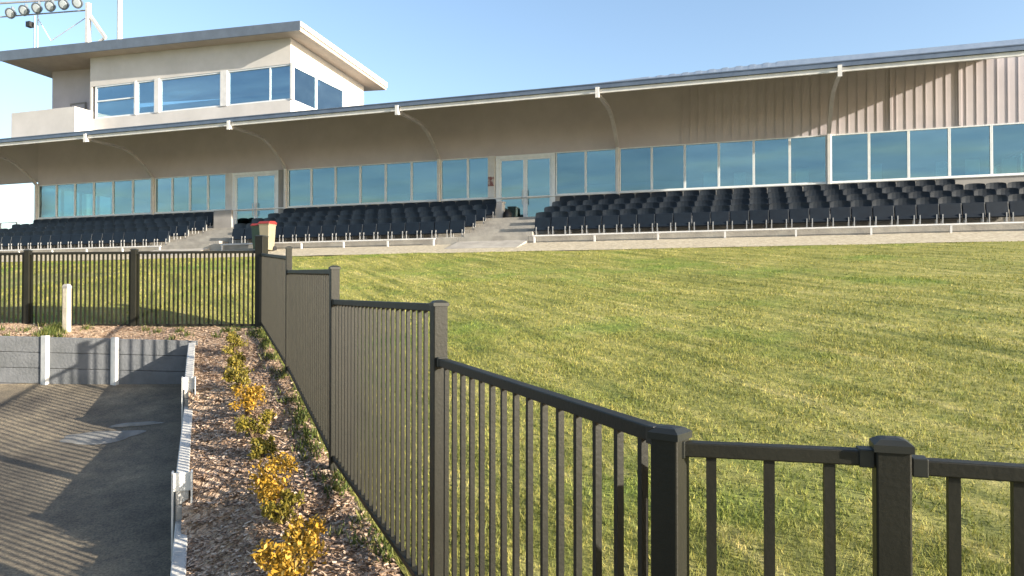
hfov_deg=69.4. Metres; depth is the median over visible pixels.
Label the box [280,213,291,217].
stadium seat
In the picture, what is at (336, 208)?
stadium seat
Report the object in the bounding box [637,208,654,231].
stadium seat
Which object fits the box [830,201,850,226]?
stadium seat
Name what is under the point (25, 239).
stadium seat
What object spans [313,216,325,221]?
stadium seat
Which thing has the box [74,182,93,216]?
window
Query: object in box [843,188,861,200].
stadium seat
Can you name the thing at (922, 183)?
stadium seat
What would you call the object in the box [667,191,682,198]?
stadium seat
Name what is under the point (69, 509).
yard
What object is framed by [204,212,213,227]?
stadium seat
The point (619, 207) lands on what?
stadium seat
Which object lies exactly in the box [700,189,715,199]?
stadium seat
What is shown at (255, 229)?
wheelie bin
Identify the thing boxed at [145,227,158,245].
stadium seat
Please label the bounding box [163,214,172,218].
stadium seat
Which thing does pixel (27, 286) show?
picket fence
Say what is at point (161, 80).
window
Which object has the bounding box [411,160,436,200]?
window
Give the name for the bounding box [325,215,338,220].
stadium seat
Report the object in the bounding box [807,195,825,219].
stadium seat
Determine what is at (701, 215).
stadium seat
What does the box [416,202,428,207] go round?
stadium seat
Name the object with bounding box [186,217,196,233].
stadium seat
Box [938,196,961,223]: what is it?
stadium seat
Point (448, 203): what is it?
stadium seat
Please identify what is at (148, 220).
stadium seat
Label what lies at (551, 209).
stadium seat
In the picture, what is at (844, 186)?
stadium seat
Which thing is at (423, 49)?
sky
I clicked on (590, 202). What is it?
stadium seat
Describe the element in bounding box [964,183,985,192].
stadium seat
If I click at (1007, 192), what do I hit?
stadium seat
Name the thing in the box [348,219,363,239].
stadium seat
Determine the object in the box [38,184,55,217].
window
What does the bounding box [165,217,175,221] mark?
stadium seat
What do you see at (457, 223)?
stadium seat
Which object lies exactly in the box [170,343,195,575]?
retaining wall
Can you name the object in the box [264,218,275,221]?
stadium seat
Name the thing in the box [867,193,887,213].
stadium seat
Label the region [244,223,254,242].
stadium seat
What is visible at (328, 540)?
bark mulch
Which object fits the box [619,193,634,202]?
stadium seat
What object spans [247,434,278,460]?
shrub
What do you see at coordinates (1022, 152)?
window
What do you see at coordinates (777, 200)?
stadium seat
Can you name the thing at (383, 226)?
stadium seat
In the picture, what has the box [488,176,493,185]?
sign
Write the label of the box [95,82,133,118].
window
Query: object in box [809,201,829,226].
stadium seat
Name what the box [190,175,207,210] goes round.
window
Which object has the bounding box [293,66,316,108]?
window
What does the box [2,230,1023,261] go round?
gravel strip
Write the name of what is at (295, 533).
shrub
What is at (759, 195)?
stadium seat
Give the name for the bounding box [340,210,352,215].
stadium seat
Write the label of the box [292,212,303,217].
stadium seat
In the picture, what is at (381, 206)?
stadium seat
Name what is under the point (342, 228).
stadium seat
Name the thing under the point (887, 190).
stadium seat
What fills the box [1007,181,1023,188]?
stadium seat
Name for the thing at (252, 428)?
shrub
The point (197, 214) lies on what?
stadium seat
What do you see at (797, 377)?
lawn
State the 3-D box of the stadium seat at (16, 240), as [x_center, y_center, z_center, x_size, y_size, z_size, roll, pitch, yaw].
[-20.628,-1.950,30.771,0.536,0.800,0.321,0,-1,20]
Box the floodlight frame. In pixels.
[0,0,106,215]
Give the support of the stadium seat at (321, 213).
on the grandstand
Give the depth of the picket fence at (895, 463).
1.44 m
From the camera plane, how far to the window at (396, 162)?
30.36 m
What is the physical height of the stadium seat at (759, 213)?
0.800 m
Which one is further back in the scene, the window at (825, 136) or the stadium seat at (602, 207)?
the window at (825, 136)
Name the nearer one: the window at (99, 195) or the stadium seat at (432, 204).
the stadium seat at (432, 204)
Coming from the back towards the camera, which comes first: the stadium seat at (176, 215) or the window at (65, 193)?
the window at (65, 193)
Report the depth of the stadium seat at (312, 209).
29.92 m
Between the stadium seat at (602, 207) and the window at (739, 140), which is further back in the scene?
the window at (739, 140)
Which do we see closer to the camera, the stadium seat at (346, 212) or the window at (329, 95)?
the stadium seat at (346, 212)
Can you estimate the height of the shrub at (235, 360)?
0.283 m
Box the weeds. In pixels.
[0,320,410,564]
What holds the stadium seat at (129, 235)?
on the grandstand
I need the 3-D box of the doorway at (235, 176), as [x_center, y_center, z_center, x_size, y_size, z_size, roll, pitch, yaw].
[-11.255,-3.770,32.432,2.400,2.658,0.176,0,-1,18]
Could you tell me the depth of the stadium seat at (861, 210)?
20.67 m
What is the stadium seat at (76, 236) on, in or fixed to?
on the grandstand
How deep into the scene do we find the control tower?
34.46 m
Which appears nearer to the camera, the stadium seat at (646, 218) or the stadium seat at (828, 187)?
the stadium seat at (646, 218)
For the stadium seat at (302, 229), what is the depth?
26.41 m
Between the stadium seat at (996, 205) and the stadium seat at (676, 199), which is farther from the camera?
the stadium seat at (676, 199)
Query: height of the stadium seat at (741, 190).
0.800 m
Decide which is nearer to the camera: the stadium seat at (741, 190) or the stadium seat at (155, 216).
the stadium seat at (741, 190)
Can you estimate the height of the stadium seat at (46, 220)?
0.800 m
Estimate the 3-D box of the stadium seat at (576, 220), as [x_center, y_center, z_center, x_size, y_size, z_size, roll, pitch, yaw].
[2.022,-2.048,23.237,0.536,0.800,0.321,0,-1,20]
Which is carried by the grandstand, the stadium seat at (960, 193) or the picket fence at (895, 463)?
the stadium seat at (960, 193)
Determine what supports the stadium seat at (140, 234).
on the grandstand
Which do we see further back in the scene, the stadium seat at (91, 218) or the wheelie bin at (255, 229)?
the stadium seat at (91, 218)
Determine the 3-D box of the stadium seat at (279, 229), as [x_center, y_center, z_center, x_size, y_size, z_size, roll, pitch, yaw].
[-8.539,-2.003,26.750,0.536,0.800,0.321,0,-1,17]
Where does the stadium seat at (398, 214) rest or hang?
on the grandstand
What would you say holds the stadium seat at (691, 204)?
on the grandstand
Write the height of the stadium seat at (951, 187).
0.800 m
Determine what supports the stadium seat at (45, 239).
on the grandstand
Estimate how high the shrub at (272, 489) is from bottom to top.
0.339 m
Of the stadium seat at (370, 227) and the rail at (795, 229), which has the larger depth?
the stadium seat at (370, 227)
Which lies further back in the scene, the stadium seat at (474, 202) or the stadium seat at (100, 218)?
the stadium seat at (100, 218)
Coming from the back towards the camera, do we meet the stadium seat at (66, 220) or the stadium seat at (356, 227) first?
the stadium seat at (66, 220)
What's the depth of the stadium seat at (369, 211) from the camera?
27.93 m
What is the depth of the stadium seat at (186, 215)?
31.86 m
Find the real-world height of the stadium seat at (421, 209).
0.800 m
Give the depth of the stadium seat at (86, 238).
29.57 m
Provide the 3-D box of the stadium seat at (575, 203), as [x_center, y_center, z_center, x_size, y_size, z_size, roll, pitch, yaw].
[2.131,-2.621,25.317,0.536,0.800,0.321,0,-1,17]
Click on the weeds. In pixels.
(52, 329)
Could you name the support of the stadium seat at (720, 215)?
on the grandstand
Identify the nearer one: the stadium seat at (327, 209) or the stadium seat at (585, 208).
the stadium seat at (585, 208)
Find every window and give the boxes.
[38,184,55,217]
[56,183,74,216]
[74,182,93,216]
[79,192,80,215]
[81,192,98,215]
[93,181,112,215]
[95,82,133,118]
[99,195,111,214]
[113,179,132,214]
[132,178,150,213]
[137,80,153,114]
[154,177,171,212]
[160,72,219,111]
[172,176,189,211]
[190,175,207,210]
[208,173,225,210]
[228,64,289,105]
[287,168,310,206]
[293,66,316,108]
[311,166,334,205]
[316,77,343,108]
[335,165,359,204]
[360,163,384,203]
[385,162,410,202]
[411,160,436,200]
[441,158,467,199]
[468,156,495,198]
[556,150,585,194]
[586,148,615,192]
[620,146,651,191]
[652,144,684,189]
[685,142,718,188]
[719,140,753,186]
[754,137,789,185]
[790,135,826,183]
[831,132,868,181]
[869,130,908,180]
[908,127,949,178]
[949,124,991,176]
[991,122,1023,174]
[994,163,1001,173]
[1011,153,1019,172]
[1020,150,1023,172]
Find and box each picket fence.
[0,249,254,326]
[255,235,691,575]
[682,435,1023,575]
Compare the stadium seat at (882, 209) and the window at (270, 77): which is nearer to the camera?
the stadium seat at (882, 209)
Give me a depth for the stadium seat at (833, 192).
22.86 m
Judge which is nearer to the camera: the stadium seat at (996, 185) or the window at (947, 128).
the stadium seat at (996, 185)
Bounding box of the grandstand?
[0,39,1023,260]
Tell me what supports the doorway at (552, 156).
in the grandstand
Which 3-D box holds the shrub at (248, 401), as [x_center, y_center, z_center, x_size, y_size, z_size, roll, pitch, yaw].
[-2.245,0.960,6.301,0.304,0.311,0.280,0,-1,-11]
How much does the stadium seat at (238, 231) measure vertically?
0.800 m
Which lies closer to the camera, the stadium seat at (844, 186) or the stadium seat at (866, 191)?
the stadium seat at (866, 191)
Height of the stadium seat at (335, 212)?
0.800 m
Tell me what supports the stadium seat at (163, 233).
on the grandstand
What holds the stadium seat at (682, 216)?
on the grandstand
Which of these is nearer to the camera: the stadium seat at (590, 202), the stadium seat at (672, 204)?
the stadium seat at (672, 204)
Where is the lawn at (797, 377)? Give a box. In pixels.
[1,241,1023,575]
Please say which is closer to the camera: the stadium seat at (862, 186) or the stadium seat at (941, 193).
the stadium seat at (941, 193)
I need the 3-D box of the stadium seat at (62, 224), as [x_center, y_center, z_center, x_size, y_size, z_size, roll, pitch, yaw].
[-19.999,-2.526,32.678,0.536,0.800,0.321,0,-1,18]
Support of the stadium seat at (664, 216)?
on the grandstand
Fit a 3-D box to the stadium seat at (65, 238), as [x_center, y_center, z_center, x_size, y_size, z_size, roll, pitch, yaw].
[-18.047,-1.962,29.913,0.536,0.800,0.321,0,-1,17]
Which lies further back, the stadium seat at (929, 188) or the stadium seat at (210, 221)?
the stadium seat at (210, 221)
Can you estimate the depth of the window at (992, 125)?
23.55 m
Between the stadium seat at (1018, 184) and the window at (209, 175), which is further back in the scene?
the window at (209, 175)
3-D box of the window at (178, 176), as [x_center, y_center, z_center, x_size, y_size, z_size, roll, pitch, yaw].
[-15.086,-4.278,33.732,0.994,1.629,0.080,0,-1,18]
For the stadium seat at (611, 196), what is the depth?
26.06 m
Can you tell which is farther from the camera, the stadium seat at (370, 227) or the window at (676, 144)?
the window at (676, 144)
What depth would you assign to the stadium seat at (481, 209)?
26.40 m
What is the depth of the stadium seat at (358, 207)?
29.23 m
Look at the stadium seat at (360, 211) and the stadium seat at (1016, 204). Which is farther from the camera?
the stadium seat at (360, 211)
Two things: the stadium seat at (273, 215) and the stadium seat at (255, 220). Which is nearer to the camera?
the stadium seat at (255, 220)
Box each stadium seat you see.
[0,228,8,233]
[0,233,4,249]
[1,232,13,249]
[8,228,17,232]
[10,232,23,249]
[12,224,20,228]
[20,224,29,227]
[20,231,32,248]
[26,227,35,231]
[29,231,42,248]
[30,223,38,227]
[33,219,41,223]
[40,231,52,248]
[42,219,50,222]
[49,230,62,247]
[51,219,59,222]
[57,222,66,225]
[59,230,72,247]
[60,218,68,222]
[68,218,77,221]
[70,230,83,247]
[77,217,86,221]
[80,229,93,247]
[85,217,95,221]
[91,229,104,246]
[94,220,104,225]
[96,217,104,220]
[101,228,115,246]
[105,216,114,220]
[112,228,125,246]
[114,216,123,220]
[123,227,136,245]
[124,215,133,219]
[133,215,143,220]
[134,227,147,245]
[143,214,152,219]
[144,218,154,223]
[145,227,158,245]
[153,214,162,218]
[156,226,170,244]
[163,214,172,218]
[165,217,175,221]
[168,221,178,239]
[173,213,183,217]
[175,217,185,221]
[176,221,189,238]
[184,213,193,217]
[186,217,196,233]
[194,212,203,216]
[194,216,207,233]
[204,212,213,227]
[231,223,245,242]
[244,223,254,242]
[252,218,263,222]
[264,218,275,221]
[268,213,279,217]
[275,222,283,241]
[276,217,287,222]
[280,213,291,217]
[281,221,296,241]
[283,208,294,213]
[288,217,300,223]
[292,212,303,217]
[295,208,305,212]
[295,221,309,241]
[301,216,312,222]
[304,212,315,216]
[306,207,317,212]
[308,220,323,240]
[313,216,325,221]
[316,211,327,215]
[318,207,329,211]
[321,220,336,240]
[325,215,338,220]
[328,210,339,215]
[330,206,341,212]
[335,219,350,239]
[339,215,351,220]
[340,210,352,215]
[341,206,353,210]
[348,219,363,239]
[350,214,364,224]
[353,209,365,214]
[354,205,365,209]
[362,218,377,239]
[364,213,377,220]
[365,204,377,210]
[365,209,377,214]
[376,218,391,238]
[377,213,391,220]
[378,204,390,209]
[378,208,390,214]
[390,203,403,208]
[390,217,406,238]
[391,208,404,213]
[392,212,405,219]
[404,203,415,209]
[404,207,417,213]
[405,212,418,218]
[405,217,420,237]
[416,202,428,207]
[418,207,430,216]
[419,216,435,237]
[420,211,433,217]
[429,202,441,208]
[431,206,444,212]
[433,211,447,216]
[434,216,450,237]
[442,201,455,206]
[445,205,458,211]
[448,210,461,216]
[449,215,465,236]
[456,200,468,205]
[459,205,472,211]
[462,209,476,229]
[469,200,482,205]
[473,204,486,223]
[483,199,495,217]
[534,212,551,234]
[544,206,559,212]
[551,211,567,233]
[552,201,566,206]
[560,196,573,201]
[560,206,575,216]
[567,200,582,206]
[568,211,585,233]
[574,195,588,201]
[576,205,591,212]
[583,200,597,205]
[585,210,602,232]
[589,194,603,203]
[592,204,608,212]
[599,199,613,206]
[602,209,619,232]
[604,194,618,201]
[609,204,624,221]
[614,198,629,208]
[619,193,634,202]
[619,209,637,231]
[626,203,641,218]
[631,198,646,205]
[635,192,650,198]
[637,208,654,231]
[642,202,658,215]
[647,197,662,206]
[651,192,666,201]
[655,207,673,230]
[659,201,676,219]
[664,196,679,202]
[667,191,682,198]
[673,207,691,230]
[677,201,694,208]
[680,195,696,202]
[683,190,699,196]
[692,206,710,229]
[695,200,712,222]
[697,195,713,203]
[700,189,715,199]
[711,205,729,229]
[713,199,730,218]
[715,194,731,200]
[716,189,732,194]
[730,204,748,228]
[731,199,749,209]
[732,193,749,210]
[733,188,749,194]
[749,204,768,228]
[750,187,766,193]
[750,192,767,198]
[750,198,767,204]
[768,186,784,193]
[768,192,785,204]
[769,197,786,204]
[769,203,788,227]
[785,186,802,193]
[786,191,804,202]
[788,196,806,205]
[789,202,808,227]
[803,185,820,191]
[805,190,822,197]
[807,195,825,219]
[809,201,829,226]
[821,184,838,195]
[824,189,842,201]
[827,195,845,204]
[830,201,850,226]
[840,183,857,190]
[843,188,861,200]
[847,194,866,214]
[851,200,872,225]
[858,182,876,190]
[862,188,881,195]
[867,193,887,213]
[872,199,893,224]
[877,181,895,188]
[882,187,901,194]
[888,192,907,212]
[894,198,916,224]
[896,181,915,187]
[902,186,921,197]
[909,191,929,212]
[916,180,935,190]
[916,197,938,223]
[923,185,942,192]
[930,190,951,198]
[935,179,954,185]
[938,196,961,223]
[943,184,963,193]
[952,190,973,208]
[961,196,985,222]
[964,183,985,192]
[974,189,995,209]
[984,195,1008,221]
[986,182,1006,189]
[996,188,1018,207]
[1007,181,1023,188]
[1008,194,1023,221]
[1019,187,1023,193]
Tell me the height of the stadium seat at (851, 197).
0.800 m
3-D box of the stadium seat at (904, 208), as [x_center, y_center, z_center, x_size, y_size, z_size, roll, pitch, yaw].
[10.812,-2.086,20.314,0.536,0.800,0.321,0,-1,19]
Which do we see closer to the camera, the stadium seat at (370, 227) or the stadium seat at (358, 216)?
the stadium seat at (370, 227)
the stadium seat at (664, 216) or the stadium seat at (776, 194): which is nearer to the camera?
the stadium seat at (664, 216)
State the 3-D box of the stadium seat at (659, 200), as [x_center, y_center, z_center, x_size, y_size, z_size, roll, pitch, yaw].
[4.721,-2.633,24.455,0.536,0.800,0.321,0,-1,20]
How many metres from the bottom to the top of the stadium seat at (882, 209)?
0.800 m
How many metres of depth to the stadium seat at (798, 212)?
21.18 m
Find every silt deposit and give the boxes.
[59,430,145,444]
[108,421,163,427]
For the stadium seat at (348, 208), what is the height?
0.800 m
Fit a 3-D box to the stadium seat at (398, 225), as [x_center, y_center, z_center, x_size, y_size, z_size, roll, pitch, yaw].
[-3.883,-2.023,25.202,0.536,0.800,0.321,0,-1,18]
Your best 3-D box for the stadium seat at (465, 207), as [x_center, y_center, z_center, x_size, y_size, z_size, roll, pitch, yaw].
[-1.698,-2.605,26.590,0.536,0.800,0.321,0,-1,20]
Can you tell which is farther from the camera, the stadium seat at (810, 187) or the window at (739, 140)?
the window at (739, 140)
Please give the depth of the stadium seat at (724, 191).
24.85 m
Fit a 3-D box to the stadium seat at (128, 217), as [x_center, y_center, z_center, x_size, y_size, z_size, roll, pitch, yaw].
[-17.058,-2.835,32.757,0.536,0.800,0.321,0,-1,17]
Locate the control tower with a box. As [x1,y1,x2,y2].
[0,21,387,143]
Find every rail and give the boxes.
[0,246,160,251]
[220,238,434,250]
[533,222,1023,242]
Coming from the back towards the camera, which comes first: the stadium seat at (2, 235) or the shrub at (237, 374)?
the stadium seat at (2, 235)
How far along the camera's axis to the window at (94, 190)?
35.31 m
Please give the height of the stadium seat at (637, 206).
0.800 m
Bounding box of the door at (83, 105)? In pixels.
[70,102,86,109]
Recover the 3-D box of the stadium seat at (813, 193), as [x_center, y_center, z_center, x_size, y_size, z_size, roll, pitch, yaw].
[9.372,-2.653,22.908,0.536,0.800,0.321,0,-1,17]
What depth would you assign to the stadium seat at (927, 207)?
20.16 m
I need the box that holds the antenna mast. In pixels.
[26,15,35,47]
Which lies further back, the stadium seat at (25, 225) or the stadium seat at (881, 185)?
the stadium seat at (25, 225)
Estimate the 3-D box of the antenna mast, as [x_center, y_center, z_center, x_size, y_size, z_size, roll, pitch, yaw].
[-23.903,-12.476,36.756,0.455,2.104,0.250,0,-1,18]
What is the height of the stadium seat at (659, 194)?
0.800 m
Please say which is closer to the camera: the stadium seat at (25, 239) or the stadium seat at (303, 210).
the stadium seat at (303, 210)
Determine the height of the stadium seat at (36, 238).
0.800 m
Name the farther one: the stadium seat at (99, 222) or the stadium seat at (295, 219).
the stadium seat at (99, 222)
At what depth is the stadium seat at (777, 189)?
24.33 m
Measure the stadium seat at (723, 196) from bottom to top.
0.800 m
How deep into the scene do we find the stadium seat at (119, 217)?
33.07 m
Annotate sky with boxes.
[0,0,1023,228]
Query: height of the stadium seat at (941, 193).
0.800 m
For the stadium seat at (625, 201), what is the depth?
24.93 m
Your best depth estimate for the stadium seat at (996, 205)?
19.64 m
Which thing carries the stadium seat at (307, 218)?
on the grandstand
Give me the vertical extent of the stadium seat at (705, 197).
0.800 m
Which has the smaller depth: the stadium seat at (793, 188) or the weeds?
the weeds
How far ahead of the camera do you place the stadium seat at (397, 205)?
28.71 m
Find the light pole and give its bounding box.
[117,0,122,38]
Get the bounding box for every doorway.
[232,170,277,226]
[496,153,555,216]
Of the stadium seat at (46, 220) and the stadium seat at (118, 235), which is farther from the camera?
the stadium seat at (46, 220)
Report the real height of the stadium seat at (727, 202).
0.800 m
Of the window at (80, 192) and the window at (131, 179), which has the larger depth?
the window at (80, 192)
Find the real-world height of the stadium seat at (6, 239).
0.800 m
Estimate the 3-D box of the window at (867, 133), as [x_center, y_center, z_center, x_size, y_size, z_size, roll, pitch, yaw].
[11.383,-4.392,24.927,1.179,1.629,0.080,0,-1,18]
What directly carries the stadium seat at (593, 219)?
on the grandstand
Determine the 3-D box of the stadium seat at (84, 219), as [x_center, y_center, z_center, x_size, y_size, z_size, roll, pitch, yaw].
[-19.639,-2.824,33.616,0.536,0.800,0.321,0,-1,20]
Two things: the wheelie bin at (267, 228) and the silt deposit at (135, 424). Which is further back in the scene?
the wheelie bin at (267, 228)
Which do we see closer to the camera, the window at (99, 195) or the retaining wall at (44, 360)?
the retaining wall at (44, 360)
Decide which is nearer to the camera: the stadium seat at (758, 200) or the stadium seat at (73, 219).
the stadium seat at (758, 200)
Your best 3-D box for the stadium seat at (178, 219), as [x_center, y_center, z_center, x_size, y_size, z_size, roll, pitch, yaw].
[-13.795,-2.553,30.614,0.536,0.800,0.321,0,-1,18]
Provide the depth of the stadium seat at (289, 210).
30.26 m
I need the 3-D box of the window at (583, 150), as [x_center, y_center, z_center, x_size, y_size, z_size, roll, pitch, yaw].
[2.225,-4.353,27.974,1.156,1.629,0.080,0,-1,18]
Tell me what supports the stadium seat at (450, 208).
on the grandstand
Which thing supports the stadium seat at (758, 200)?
on the grandstand
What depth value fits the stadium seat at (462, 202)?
27.85 m
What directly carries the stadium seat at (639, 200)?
on the grandstand
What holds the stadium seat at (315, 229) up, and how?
on the grandstand
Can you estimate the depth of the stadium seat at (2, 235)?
31.14 m
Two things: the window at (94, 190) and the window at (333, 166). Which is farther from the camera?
the window at (94, 190)
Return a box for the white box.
[495,201,505,217]
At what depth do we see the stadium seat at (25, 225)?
33.51 m
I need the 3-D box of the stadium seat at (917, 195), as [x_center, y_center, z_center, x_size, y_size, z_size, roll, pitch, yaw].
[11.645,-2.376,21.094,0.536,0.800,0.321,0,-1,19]
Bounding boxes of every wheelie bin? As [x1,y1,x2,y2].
[250,223,259,248]
[258,221,276,250]
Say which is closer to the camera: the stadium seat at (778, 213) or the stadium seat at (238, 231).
the stadium seat at (778, 213)
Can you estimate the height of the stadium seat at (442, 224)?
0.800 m
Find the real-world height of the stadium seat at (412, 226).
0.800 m
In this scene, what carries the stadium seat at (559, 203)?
on the grandstand
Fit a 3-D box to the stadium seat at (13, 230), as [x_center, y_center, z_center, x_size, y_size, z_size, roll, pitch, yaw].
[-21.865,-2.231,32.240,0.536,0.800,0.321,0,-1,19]
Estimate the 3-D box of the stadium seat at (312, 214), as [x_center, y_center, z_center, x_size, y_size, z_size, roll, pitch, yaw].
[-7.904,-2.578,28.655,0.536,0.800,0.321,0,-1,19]
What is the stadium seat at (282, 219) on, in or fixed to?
on the grandstand
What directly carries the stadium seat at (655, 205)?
on the grandstand
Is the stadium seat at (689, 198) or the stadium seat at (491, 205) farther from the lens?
the stadium seat at (491, 205)
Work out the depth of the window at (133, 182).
34.58 m
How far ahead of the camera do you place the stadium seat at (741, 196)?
23.72 m
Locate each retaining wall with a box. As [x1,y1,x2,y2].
[0,335,197,384]
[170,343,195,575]
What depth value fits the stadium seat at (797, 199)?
22.26 m
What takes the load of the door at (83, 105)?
in the control tower
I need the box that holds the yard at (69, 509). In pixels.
[0,383,183,575]
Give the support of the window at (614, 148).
in the grandstand
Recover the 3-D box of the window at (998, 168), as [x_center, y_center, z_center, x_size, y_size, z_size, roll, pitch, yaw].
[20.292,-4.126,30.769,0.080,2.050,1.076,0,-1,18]
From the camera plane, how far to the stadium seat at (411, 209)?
27.41 m
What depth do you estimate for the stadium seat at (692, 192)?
25.19 m
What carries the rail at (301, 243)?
on the gravel strip
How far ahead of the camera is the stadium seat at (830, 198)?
21.91 m
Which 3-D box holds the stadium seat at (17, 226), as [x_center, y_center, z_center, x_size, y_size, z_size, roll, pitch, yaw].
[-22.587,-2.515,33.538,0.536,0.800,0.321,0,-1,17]
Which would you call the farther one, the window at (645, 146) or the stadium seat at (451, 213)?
the window at (645, 146)
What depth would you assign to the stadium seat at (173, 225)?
29.46 m
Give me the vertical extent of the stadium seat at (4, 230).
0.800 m
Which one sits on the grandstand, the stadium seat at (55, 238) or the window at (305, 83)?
the stadium seat at (55, 238)
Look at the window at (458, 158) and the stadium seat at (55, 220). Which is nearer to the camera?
the window at (458, 158)
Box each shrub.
[221,365,253,389]
[222,331,247,353]
[225,349,247,371]
[228,383,266,415]
[232,409,276,437]
[246,452,299,506]
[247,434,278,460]
[250,538,328,575]
[260,487,304,524]
[279,514,327,558]
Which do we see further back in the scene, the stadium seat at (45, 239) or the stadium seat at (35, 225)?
the stadium seat at (35, 225)
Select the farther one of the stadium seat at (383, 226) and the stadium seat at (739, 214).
the stadium seat at (383, 226)
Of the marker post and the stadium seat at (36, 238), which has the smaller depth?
the marker post
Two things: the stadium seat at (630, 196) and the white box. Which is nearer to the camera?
the stadium seat at (630, 196)
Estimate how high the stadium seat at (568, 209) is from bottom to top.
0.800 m
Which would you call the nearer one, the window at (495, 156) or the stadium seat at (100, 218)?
the window at (495, 156)
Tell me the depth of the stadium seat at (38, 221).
34.60 m
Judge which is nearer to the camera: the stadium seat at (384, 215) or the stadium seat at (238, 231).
the stadium seat at (384, 215)
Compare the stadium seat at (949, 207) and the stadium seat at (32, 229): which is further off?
the stadium seat at (32, 229)
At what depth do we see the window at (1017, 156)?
28.54 m
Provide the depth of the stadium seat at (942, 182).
22.79 m
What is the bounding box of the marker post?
[62,284,71,331]
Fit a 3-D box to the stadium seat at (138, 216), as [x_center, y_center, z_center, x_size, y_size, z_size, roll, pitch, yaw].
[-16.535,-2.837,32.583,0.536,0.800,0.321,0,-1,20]
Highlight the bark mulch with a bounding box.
[0,323,399,575]
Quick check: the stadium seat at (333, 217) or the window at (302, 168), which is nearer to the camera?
the stadium seat at (333, 217)
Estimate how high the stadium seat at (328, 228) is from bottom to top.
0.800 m
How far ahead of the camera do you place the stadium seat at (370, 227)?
25.55 m
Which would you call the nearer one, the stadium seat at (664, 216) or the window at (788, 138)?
the stadium seat at (664, 216)
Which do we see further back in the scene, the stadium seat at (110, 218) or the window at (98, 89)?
the window at (98, 89)
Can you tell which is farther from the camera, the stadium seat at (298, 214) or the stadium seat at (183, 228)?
the stadium seat at (183, 228)
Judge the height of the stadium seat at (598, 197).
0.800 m
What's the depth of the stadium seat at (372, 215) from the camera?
26.81 m
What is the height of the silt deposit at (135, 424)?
0.054 m
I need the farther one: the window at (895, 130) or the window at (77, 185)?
the window at (77, 185)
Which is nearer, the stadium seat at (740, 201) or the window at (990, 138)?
the stadium seat at (740, 201)
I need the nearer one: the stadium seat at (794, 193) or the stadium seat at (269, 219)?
the stadium seat at (794, 193)
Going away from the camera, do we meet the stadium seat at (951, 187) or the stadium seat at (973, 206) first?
the stadium seat at (973, 206)
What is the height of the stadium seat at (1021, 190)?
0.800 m
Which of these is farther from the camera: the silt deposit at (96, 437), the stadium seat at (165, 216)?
the stadium seat at (165, 216)
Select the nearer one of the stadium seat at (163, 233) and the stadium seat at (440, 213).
the stadium seat at (440, 213)
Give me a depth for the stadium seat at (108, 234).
29.22 m
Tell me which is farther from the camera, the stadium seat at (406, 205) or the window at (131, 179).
the window at (131, 179)
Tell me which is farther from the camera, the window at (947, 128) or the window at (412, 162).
the window at (412, 162)
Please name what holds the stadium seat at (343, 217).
on the grandstand
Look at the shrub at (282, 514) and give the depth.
4.24 m
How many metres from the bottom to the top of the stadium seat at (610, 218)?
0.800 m
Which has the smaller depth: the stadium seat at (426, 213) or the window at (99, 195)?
the stadium seat at (426, 213)
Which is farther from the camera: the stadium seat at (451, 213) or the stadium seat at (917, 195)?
the stadium seat at (451, 213)
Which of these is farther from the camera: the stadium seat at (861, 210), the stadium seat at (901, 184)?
the stadium seat at (901, 184)
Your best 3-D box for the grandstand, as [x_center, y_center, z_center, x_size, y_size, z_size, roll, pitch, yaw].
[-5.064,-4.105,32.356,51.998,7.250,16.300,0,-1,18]
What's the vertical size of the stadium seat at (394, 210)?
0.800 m
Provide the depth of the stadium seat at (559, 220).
23.42 m
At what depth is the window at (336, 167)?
31.10 m
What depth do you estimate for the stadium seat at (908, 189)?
22.17 m
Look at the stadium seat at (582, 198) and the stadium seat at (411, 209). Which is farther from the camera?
the stadium seat at (411, 209)
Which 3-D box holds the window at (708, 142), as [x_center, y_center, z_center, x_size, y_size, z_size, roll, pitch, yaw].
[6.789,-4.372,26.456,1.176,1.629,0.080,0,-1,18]
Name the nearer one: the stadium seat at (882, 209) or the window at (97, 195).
the stadium seat at (882, 209)
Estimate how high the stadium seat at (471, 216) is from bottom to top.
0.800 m
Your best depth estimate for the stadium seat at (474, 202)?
27.68 m
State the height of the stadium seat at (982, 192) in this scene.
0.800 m

